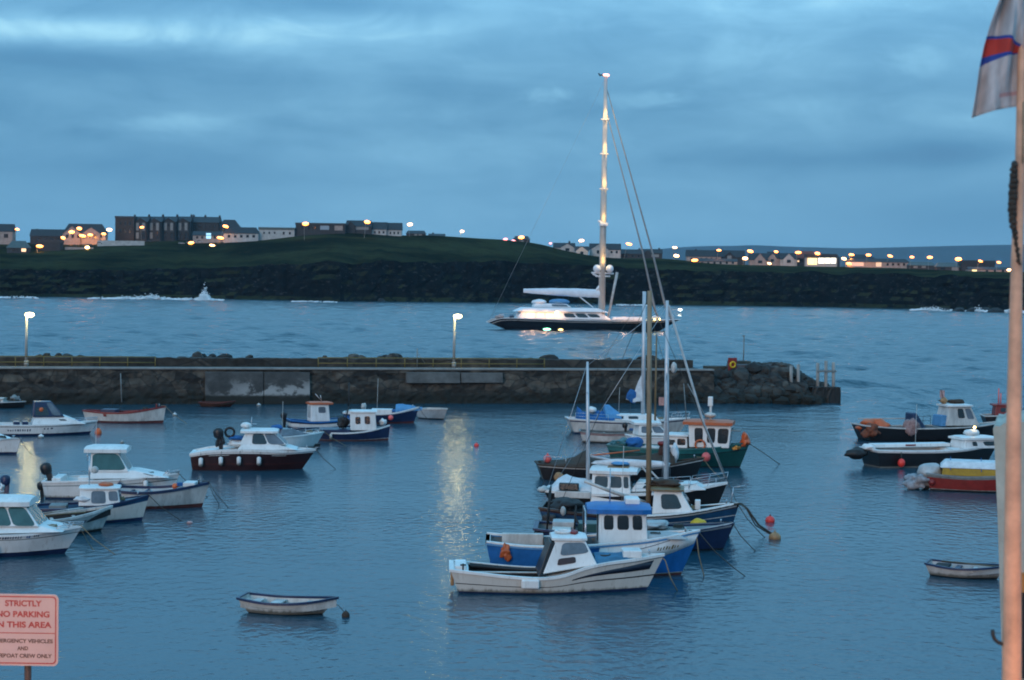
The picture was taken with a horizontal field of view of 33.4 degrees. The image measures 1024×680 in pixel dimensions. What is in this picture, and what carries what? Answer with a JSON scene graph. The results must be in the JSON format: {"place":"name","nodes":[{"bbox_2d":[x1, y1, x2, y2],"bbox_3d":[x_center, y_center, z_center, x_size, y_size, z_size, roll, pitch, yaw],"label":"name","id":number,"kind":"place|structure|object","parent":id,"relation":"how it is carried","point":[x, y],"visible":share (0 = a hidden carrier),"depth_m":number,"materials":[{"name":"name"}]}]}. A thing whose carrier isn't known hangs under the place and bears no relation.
{"place":"outdoors","nodes":[
{"label":"outdoors","id":0,"kind":"place"},
{"bbox_2d":[0,296,1023,679],"bbox_3d":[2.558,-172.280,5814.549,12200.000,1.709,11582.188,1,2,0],"label":"water","id":1,"kind":"structure","parent":0,"point":[836,582],"depth_m":73.42,"materials":[{"name":"blue liquid"}]},
{"bbox_2d":[0,475,9,493],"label":"dinghy","id":2,"kind":"object","parent":1,"relation":"on","point":[4,483],"visible":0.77,"depth_m":78.09,"materials":[{"name":"paint"}]},
{"bbox_2d":[0,395,25,407],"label":"moored boat","id":3,"kind":"object","parent":1,"relation":"on","point":[13,401],"visible":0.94,"depth_m":136.21,"materials":[{"name":"black paint"}]},
{"bbox_2d":[0,434,32,455],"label":"motor boat","id":4,"kind":"object","parent":1,"relation":"on","point":[9,445],"visible":0.96,"depth_m":100.19,"materials":[{"name":"white paint"}]},
{"bbox_2d":[0,400,97,435],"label":"cabin cruiser","id":5,"kind":"object","parent":1,"relation":"on","point":[49,418],"visible":0.94,"depth_m":112.74,"materials":[{"name":"blue paint"}]},
{"bbox_2d":[0,494,113,556],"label":"cabin cruiser","id":6,"kind":"object","parent":1,"relation":"on","point":[28,527],"visible":0.98,"depth_m":63.40,"materials":[{"name":"white paint"}]},
{"bbox_2d":[44,505,112,533],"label":"open boat","id":7,"kind":"object","parent":1,"relation":"on","point":[94,519],"visible":0.43,"depth_m":69.87,"materials":[{"name":"white paint"}]},
{"bbox_2d":[43,507,82,513],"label":"oar","id":8,"kind":"object","parent":7,"relation":"in","point":[63,510],"visible":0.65,"depth_m":70.00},
{"bbox_2d":[45,511,85,515],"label":"oar","id":9,"kind":"object","parent":7,"relation":"in","point":[65,513],"visible":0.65,"depth_m":69.25,"materials":[{"name":"brown wood"}]},
{"bbox_2d":[36,456,181,522],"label":"cuddy boat","id":10,"kind":"object","parent":1,"relation":"on","point":[127,509],"visible":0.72,"depth_m":72.60,"materials":[{"name":"blue paint"}]},
{"bbox_2d":[37,422,206,498],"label":"pilothouse boat","id":11,"kind":"object","parent":1,"relation":"on","point":[111,462],"visible":0.82,"depth_m":80.55,"materials":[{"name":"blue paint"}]},
{"bbox_2d":[82,404,186,423],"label":"open launch","id":12,"kind":"object","parent":1,"relation":"on","point":[156,414],"visible":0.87,"depth_m":123.63,"materials":[{"name":"white paint"}]},
{"bbox_2d":[120,477,228,508],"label":"open fishing boat","id":13,"kind":"object","parent":1,"relation":"on","point":[187,494],"visible":0.78,"depth_m":77.60,"materials":[{"name":"white paint"}]},
{"bbox_2d":[198,401,235,406],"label":"rowing boat","id":14,"kind":"object","parent":1,"relation":"on","point":[215,404],"visible":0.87,"depth_m":140.61,"materials":[{"name":"black paint"}]},
{"bbox_2d":[189,417,334,470],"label":"motor cruiser","id":15,"kind":"object","parent":1,"relation":"on","point":[277,451],"visible":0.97,"depth_m":93.70,"materials":[{"name":"red paint"}]},
{"bbox_2d":[236,592,343,614],"bbox_3d":[-6.848,8.301,53.379,3.393,0.694,1.400,1,2,10],"label":"rowing dinghy","id":16,"kind":"object","parent":1,"relation":"on","point":[260,603],"visible":0.95,"depth_m":53.04,"materials":[{"name":"white paint"}]},
{"bbox_2d":[270,410,345,447],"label":"speedboat","id":17,"kind":"object","parent":1,"relation":"on","point":[308,438],"visible":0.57,"depth_m":105.70,"materials":[{"name":"white plastic"}]},
{"bbox_2d":[280,393,381,429],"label":"wheelhouse boat","id":18,"kind":"object","parent":1,"relation":"on","point":[318,416],"visible":0.66,"depth_m":120.71,"materials":[{"name":"white paint"}]},
{"bbox_2d":[319,383,389,440],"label":"fishing boat","id":19,"kind":"object","parent":1,"relation":"on","point":[362,423],"visible":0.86,"depth_m":112.30,"materials":[{"name":"blue paint"}]},
{"bbox_2d":[0,357,713,403],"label":"stone pier","id":20,"kind":"structure","parent":1,"relation":"in","point":[196,380],"depth_m":147.74,"materials":[{"name":"stone"}]},
{"bbox_2d":[24,312,34,366],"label":"lamp post","id":21,"kind":"object","parent":20,"relation":"on","point":[29,314],"visible":1,"depth_m":144.56,"materials":[{"name":"metal"}]},
{"bbox_2d":[0,356,155,366],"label":"guard railing","id":22,"kind":"object","parent":20,"relation":"on","point":[71,362],"visible":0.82,"depth_m":142.95,"materials":[{"name":"yellow metal"}]},
{"bbox_2d":[35,351,664,359],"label":"boulders","id":23,"kind":"object","parent":20,"relation":"attached to","point":[391,355],"visible":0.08,"depth_m":154.18,"materials":[{"name":"grey stone"}]},
{"bbox_2d":[318,357,544,367],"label":"guard railing","id":24,"kind":"object","parent":20,"relation":"on","point":[433,363],"visible":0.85,"depth_m":150.17,"materials":[{"name":"yellow metal"}]},
{"bbox_2d":[452,314,461,367],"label":"lamp post","id":25,"kind":"object","parent":20,"relation":"on","point":[457,316],"visible":1,"depth_m":153.38,"materials":[{"name":"metal"}]},
{"bbox_2d":[343,391,430,422],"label":"canopy boat","id":26,"kind":"object","parent":1,"relation":"on","point":[402,413],"visible":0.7,"depth_m":126.92,"materials":[{"name":"blue paint"}]},
{"bbox_2d":[417,407,447,419],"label":"rowing boat","id":27,"kind":"object","parent":1,"relation":"on","point":[433,413],"visible":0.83,"depth_m":131.14,"materials":[{"name":"white paint"}]},
{"bbox_2d":[0,284,1023,312],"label":"surf","id":28,"kind":"structure","parent":1,"relation":"on","point":[204,296],"depth_m":945.34,"materials":[{"name":"liquid"}]},
{"bbox_2d":[449,529,677,594],"bbox_3d":[1.791,7.636,58.090,7.855,2.344,2.440,1,2,-2],"label":"motor boat","id":29,"kind":"object","parent":1,"relation":"on","point":[568,562],"visible":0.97,"depth_m":57.41,"materials":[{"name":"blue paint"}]},
{"bbox_2d":[486,73,679,331],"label":"sailing superyacht","id":30,"kind":"object","parent":1,"relation":"on","point":[552,315],"visible":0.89,"depth_m":406.27,"materials":[{"name":"white metal"}]},
{"bbox_2d":[579,422,633,442],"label":"open boat","id":31,"kind":"object","parent":1,"relation":"on","point":[601,436],"visible":0.61,"depth_m":113.17,"materials":[{"name":"white paint"}]},
{"bbox_2d":[485,468,744,575],"bbox_3d":[3.815,6.678,61.588,9.507,4.099,2.781,1,2,0],"label":"fishing boat","id":32,"kind":"object","parent":1,"relation":"on","point":[620,524],"visible":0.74,"depth_m":60.74,"materials":[{"name":"blue paint"}]},
{"bbox_2d":[499,543,511,561],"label":"buoys","id":33,"kind":"object","parent":32,"relation":"on","point":[505,553],"visible":1,"depth_m":60.25,"materials":[{"name":"plastic"}]},
{"bbox_2d":[534,441,719,480],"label":"sailing boat","id":34,"kind":"object","parent":1,"relation":"on","point":[680,468],"visible":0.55,"depth_m":91.82,"materials":[{"name":"black paint"}]},
{"bbox_2d":[565,291,689,433],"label":"sailing boat","id":35,"kind":"object","parent":1,"relation":"on","point":[609,418],"visible":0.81,"depth_m":121.04,"materials":[{"name":"blue paint"}]},
{"bbox_2d":[537,300,727,506],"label":"sailing ketch","id":36,"kind":"object","parent":1,"relation":"on","point":[629,469],"visible":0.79,"depth_m":80.32,"materials":[{"name":"black paint"}]},
{"bbox_2d":[559,482,578,490],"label":"canopy window","id":37,"kind":"structure","parent":36,"relation":"in","point":[562,486],"depth_m":80.00,"materials":[{"name":"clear glass"}]},
{"bbox_2d":[533,485,754,550],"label":"workboat","id":38,"kind":"object","parent":1,"relation":"on","point":[715,535],"visible":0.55,"depth_m":67.28,"materials":[{"name":"black paint"}]},
{"bbox_2d":[552,519,573,528],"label":"fish box","id":39,"kind":"object","parent":38,"relation":"on","point":[563,522],"visible":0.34,"depth_m":67.84,"materials":[{"name":"white plastic"}]},
{"bbox_2d":[538,291,763,536],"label":"boat","id":40,"kind":"object","parent":1,"relation":"on","point":[672,504],"visible":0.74,"depth_m":71.30,"materials":[{"name":"black paint"}]},
{"bbox_2d":[625,335,684,443],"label":"cabin cruiser","id":41,"kind":"object","parent":1,"relation":"on","point":[639,429],"visible":0.28,"depth_m":109.85,"materials":[{"name":"white paint"}]},
{"bbox_2d":[606,383,748,466],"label":"fishing boat","id":42,"kind":"object","parent":1,"relation":"on","point":[693,441],"visible":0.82,"depth_m":98.74,"materials":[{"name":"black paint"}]},
{"bbox_2d":[702,449,710,461],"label":"fender buoy","id":43,"kind":"object","parent":42,"relation":"hanging from","point":[706,455],"visible":0.84,"depth_m":97.78,"materials":[{"name":"pink plastic"}]},
{"bbox_2d":[740,432,750,446],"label":"orange net","id":44,"kind":"object","parent":42,"relation":"on","point":[745,440],"visible":1,"depth_m":98.70,"materials":[{"name":"fabric"}]},
{"bbox_2d":[669,360,840,404],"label":"pier head","id":45,"kind":"object","parent":1,"relation":"in","point":[745,381],"visible":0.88,"depth_m":156.59},
{"bbox_2d":[728,358,736,370],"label":"lifebuoy board","id":46,"kind":"object","parent":45,"relation":"on","point":[732,362],"visible":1,"depth_m":157.85,"materials":[{"name":"red paint"}]},
{"bbox_2d":[789,364,799,381],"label":"mooring dolphin","id":47,"kind":"object","parent":45,"relation":"on","point":[791,374],"visible":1,"depth_m":157.66,"materials":[{"name":"concrete"}]},
{"bbox_2d":[816,361,836,386],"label":"mooring dolphin","id":48,"kind":"object","parent":45,"relation":"on","point":[826,370],"visible":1,"depth_m":158.36,"materials":[{"name":"wood"}]},
{"bbox_2d":[769,531,780,539],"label":"mooring buoy","id":49,"kind":"object","parent":1,"relation":"on","point":[774,535],"visible":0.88,"depth_m":70.54,"materials":[{"name":"beige plastic"}]},
{"bbox_2d":[734,503,771,533],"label":"mooring rope","id":50,"kind":"object","parent":49,"relation":"attached to","point":[756,521],"visible":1,"depth_m":70.74,"materials":[{"name":"fabric"}]},
{"bbox_2d":[844,406,994,467],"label":"motor boat","id":51,"kind":"object","parent":1,"relation":"on","point":[972,444],"visible":0.88,"depth_m":101.33,"materials":[{"name":"black paint"}]},
{"bbox_2d":[851,390,994,441],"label":"fishing boat","id":52,"kind":"object","parent":1,"relation":"on","point":[951,417],"visible":0.91,"depth_m":119.66,"materials":[{"name":"black paint"}]},
{"bbox_2d":[855,418,890,431],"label":"orange net","id":53,"kind":"object","parent":52,"relation":"on","point":[879,422],"visible":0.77,"depth_m":118.57,"materials":[{"name":"fabric"}]},
{"bbox_2d":[902,457,996,492],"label":"workboat","id":54,"kind":"object","parent":1,"relation":"on","point":[964,475],"visible":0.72,"depth_m":88.51,"materials":[{"name":"red paint"}]},
{"bbox_2d":[924,559,998,578],"bbox_3d":[16.566,8.407,62.060,2.944,0.691,1.550,2,2,24],"label":"rowing dinghy","id":55,"kind":"object","parent":1,"relation":"on","point":[937,567],"visible":0.87,"depth_m":61.66,"materials":[{"name":"white paint"}]},
{"bbox_2d":[941,560,996,566],"bbox_3d":[16.734,8.156,62.182,2.129,0.108,0.057,2,2,22],"label":"oar","id":56,"kind":"object","parent":55,"relation":"in","point":[968,563],"visible":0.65,"depth_m":62.19,"materials":[{"name":"brown wood"}]},
{"bbox_2d":[980,388,1006,421],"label":"fishing boat","id":57,"kind":"object","parent":1,"relation":"on","point":[998,408],"visible":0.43,"depth_m":132.55,"materials":[{"name":"red paint"}]},
{"bbox_2d":[0,233,1023,310],"bbox_3d":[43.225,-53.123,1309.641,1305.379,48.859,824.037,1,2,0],"label":"headland","id":58,"kind":"structure","parent":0,"point":[361,267],"depth_m":1089.10,"materials":[{"name":"green plant"}]},
{"bbox_2d":[0,224,15,243],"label":"house","id":59,"kind":"structure","parent":58,"relation":"on","point":[7,233],"depth_m":1166.56,"materials":[{"name":"paint"}]},
{"bbox_2d":[6,241,30,252],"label":"house","id":60,"kind":"structure","parent":58,"relation":"on","point":[18,247],"depth_m":1105.44,"materials":[{"name":"grey stone"}]},
{"bbox_2d":[29,229,63,243],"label":"house","id":61,"kind":"structure","parent":58,"relation":"on","point":[35,235],"depth_m":1172.72,"materials":[{"name":"stone"}]},
{"bbox_2d":[38,240,63,250],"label":"shed","id":62,"kind":"structure","parent":58,"relation":"on","point":[52,245],"depth_m":1123.00,"materials":[{"name":"stone"}]},
{"bbox_2d":[62,224,107,244],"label":"house","id":63,"kind":"structure","parent":58,"relation":"on","point":[96,231],"depth_m":1168.17,"materials":[{"name":"paint"}]},
{"bbox_2d":[97,240,144,245],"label":"garden wall","id":64,"kind":"structure","parent":58,"relation":"on","point":[116,243],"depth_m":1149.91,"materials":[{"name":"white paint"}]},
{"bbox_2d":[115,214,136,240],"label":"terrace house","id":65,"kind":"structure","parent":58,"relation":"on","point":[124,228],"depth_m":1191.68,"materials":[{"name":"brick"}]},
{"bbox_2d":[135,214,150,241],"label":"terrace house","id":66,"kind":"structure","parent":58,"relation":"on","point":[142,233],"depth_m":1193.70,"materials":[{"name":"stone"}]},
{"bbox_2d":[149,214,164,240],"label":"terrace house","id":67,"kind":"structure","parent":58,"relation":"on","point":[155,228],"depth_m":1198.35,"materials":[{"name":"stone"}]},
{"bbox_2d":[163,214,178,240],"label":"terrace house","id":68,"kind":"structure","parent":58,"relation":"on","point":[169,228],"depth_m":1203.08,"materials":[{"name":"stone"}]},
{"bbox_2d":[177,215,193,240],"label":"terrace house","id":69,"kind":"structure","parent":58,"relation":"on","point":[184,228],"depth_m":1207.85,"materials":[{"name":"stone"}]},
{"bbox_2d":[192,214,221,239],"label":"terrace house","id":70,"kind":"structure","parent":58,"relation":"on","point":[205,223],"depth_m":1217.12,"materials":[{"name":"stone"}]},
{"bbox_2d":[192,231,223,242],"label":"bungalow","id":71,"kind":"object","parent":58,"relation":"on","point":[207,236],"visible":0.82,"depth_m":1173.96,"materials":[{"name":"paint"}]},
{"bbox_2d":[219,220,240,231],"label":"house","id":72,"kind":"structure","parent":58,"relation":"on","point":[231,223],"depth_m":1219.63,"materials":[{"name":"stone"}]},
{"bbox_2d":[223,227,258,242],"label":"bungalow","id":73,"kind":"object","parent":58,"relation":"on","point":[239,234],"visible":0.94,"depth_m":1166.56,"materials":[{"name":"paint"}]},
{"bbox_2d":[258,227,295,239],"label":"flat roofed building","id":74,"kind":"structure","parent":58,"relation":"on","point":[266,233],"depth_m":1170.60,"materials":[{"name":"white paint"}]},
{"bbox_2d":[295,223,345,235],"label":"flat roofed building","id":75,"kind":"structure","parent":58,"relation":"on","point":[319,228],"depth_m":1173.49,"materials":[{"name":"stone"}]},
{"bbox_2d":[346,220,372,233],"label":"house","id":76,"kind":"structure","parent":58,"relation":"on","point":[356,226],"depth_m":1182.13,"materials":[{"name":"stone"}]},
{"bbox_2d":[372,222,387,234],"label":"house","id":77,"kind":"structure","parent":58,"relation":"on","point":[379,228],"depth_m":1186.14,"materials":[{"name":"stone"}]},
{"bbox_2d":[387,223,402,235],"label":"house","id":78,"kind":"structure","parent":58,"relation":"on","point":[394,229],"depth_m":1188.23,"materials":[{"name":"paint"}]},
{"bbox_2d":[406,231,425,235],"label":"cottage","id":79,"kind":"structure","parent":58,"relation":"on","point":[413,233],"depth_m":1191.36,"materials":[{"name":"stone"}]},
{"bbox_2d":[513,236,529,242],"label":"cottage","id":80,"kind":"structure","parent":58,"relation":"on","point":[524,239],"depth_m":1235.13,"materials":[{"name":"stone"}]},
{"bbox_2d":[553,241,574,252],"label":"house","id":81,"kind":"structure","parent":58,"relation":"on","point":[569,246],"depth_m":1227.56,"materials":[{"name":"paint"}]},
{"bbox_2d":[575,246,588,254],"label":"house","id":82,"kind":"structure","parent":58,"relation":"on","point":[582,250],"depth_m":1217.67,"materials":[{"name":"paint"}]},
{"bbox_2d":[589,243,620,257],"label":"house","id":83,"kind":"structure","parent":58,"relation":"on","point":[613,250],"depth_m":1228.21,"materials":[{"name":"paint"}]},
{"bbox_2d":[621,249,641,257],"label":"house","id":84,"kind":"structure","parent":58,"relation":"on","point":[633,253],"depth_m":1236.80,"materials":[{"name":"stone"}]},
{"bbox_2d":[642,248,662,258],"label":"house","id":85,"kind":"structure","parent":58,"relation":"on","point":[658,252],"depth_m":1242.97,"materials":[{"name":"stone"}]},
{"bbox_2d":[378,298,1003,312],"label":"shore rocks","id":86,"kind":"object","parent":58,"relation":"on","point":[997,310],"visible":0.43,"depth_m":932.92,"materials":[{"name":"grey stone"}]},
{"bbox_2d":[685,249,721,260],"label":"house","id":87,"kind":"structure","parent":58,"relation":"on","point":[690,255],"depth_m":1249.12,"materials":[{"name":"stone"}]},
{"bbox_2d":[695,258,737,264],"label":"house","id":88,"kind":"structure","parent":58,"relation":"on","point":[719,261],"depth_m":1222.47,"materials":[{"name":"stone"}]},
{"bbox_2d":[721,250,744,264],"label":"house","id":89,"kind":"structure","parent":58,"relation":"on","point":[738,255],"depth_m":1263.12,"materials":[{"name":"stone"}]},
{"bbox_2d":[748,253,767,264],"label":"house","id":90,"kind":"structure","parent":58,"relation":"on","point":[757,258],"depth_m":1252.24,"materials":[{"name":"paint"}]},
{"bbox_2d":[767,252,779,265],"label":"house","id":91,"kind":"structure","parent":58,"relation":"on","point":[772,258],"depth_m":1258.68,"materials":[{"name":"stone"}]},
{"bbox_2d":[779,253,796,265],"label":"house","id":92,"kind":"structure","parent":58,"relation":"on","point":[788,259],"depth_m":1257.20,"materials":[{"name":"paint"}]},
{"bbox_2d":[796,251,813,265],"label":"house","id":93,"kind":"structure","parent":58,"relation":"on","point":[800,259],"depth_m":1270.18,"materials":[{"name":"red tile"}]},
{"bbox_2d":[804,254,837,266],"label":"shop","id":94,"kind":"structure","parent":58,"relation":"on","point":[825,260],"depth_m":1243.88,"materials":[{"name":"stone"}]},
{"bbox_2d":[848,254,873,258],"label":"house","id":95,"kind":"structure","parent":58,"relation":"on","point":[859,256],"depth_m":1267.97,"materials":[{"name":"stone"}]},
{"bbox_2d":[845,258,908,267],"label":"building","id":96,"kind":"structure","parent":58,"relation":"on","point":[879,263],"depth_m":1217.32,"materials":[{"name":"stone"}]},
{"bbox_2d":[907,262,934,269],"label":"house","id":97,"kind":"structure","parent":58,"relation":"on","point":[917,265],"depth_m":1202.37,"materials":[{"name":"grey stone"}]},
{"bbox_2d":[934,262,959,270],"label":"house","id":98,"kind":"structure","parent":58,"relation":"on","point":[947,266],"depth_m":1172.72,"materials":[{"name":"grey stone"}]},
{"bbox_2d":[958,260,994,270],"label":"flat roofed building","id":99,"kind":"structure","parent":58,"relation":"on","point":[963,264],"depth_m":1170.90,"materials":[{"name":"stone"}]},
{"bbox_2d":[965,267,1009,271],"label":"cottage","id":100,"kind":"structure","parent":58,"relation":"on","point":[994,269],"depth_m":1138.20,"materials":[{"name":"stone"}]},
{"bbox_2d":[0,0,1023,254],"label":"sky","id":101,"kind":"structure","parent":0,"point":[788,123],"materials":[{"name":"blue"}]},
{"bbox_2d":[662,245,1023,271],"bbox_3d":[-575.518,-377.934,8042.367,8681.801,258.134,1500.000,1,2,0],"label":"hills","id":102,"kind":"structure","parent":0,"point":[950,254],"depth_m":8085.22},
{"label":"quay","id":103,"kind":"structure","parent":0,"visible":0},
{"bbox_2d":[0,594,58,679],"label":"parking sign","id":104,"kind":"object","parent":103,"relation":"on","point":[29,630],"visible":1,"depth_m":24.13,"materials":[{"name":"metal"}]},
{"bbox_2d":[991,45,1023,679],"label":"flagpole","id":105,"kind":"object","parent":103,"relation":"on","point":[1011,643],"visible":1,"depth_m":11.98,"materials":[{"name":"paint"}]},
{"bbox_2d":[972,0,1023,117],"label":"flag","id":106,"kind":"object","parent":105,"relation":"hanging from","point":[996,88],"visible":1,"depth_m":11.91,"materials":[{"name":"fabric"}]},
{"bbox_2d":[993,410,1023,679],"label":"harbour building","id":107,"kind":"structure","parent":103,"relation":"on","point":[999,430],"depth_m":22.07,"materials":[{"name":"grey concrete"}]},
{"bbox_2d":[1022,593,1023,678],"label":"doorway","id":108,"kind":"structure","parent":107,"relation":"in","point":[1022,593],"depth_m":22.05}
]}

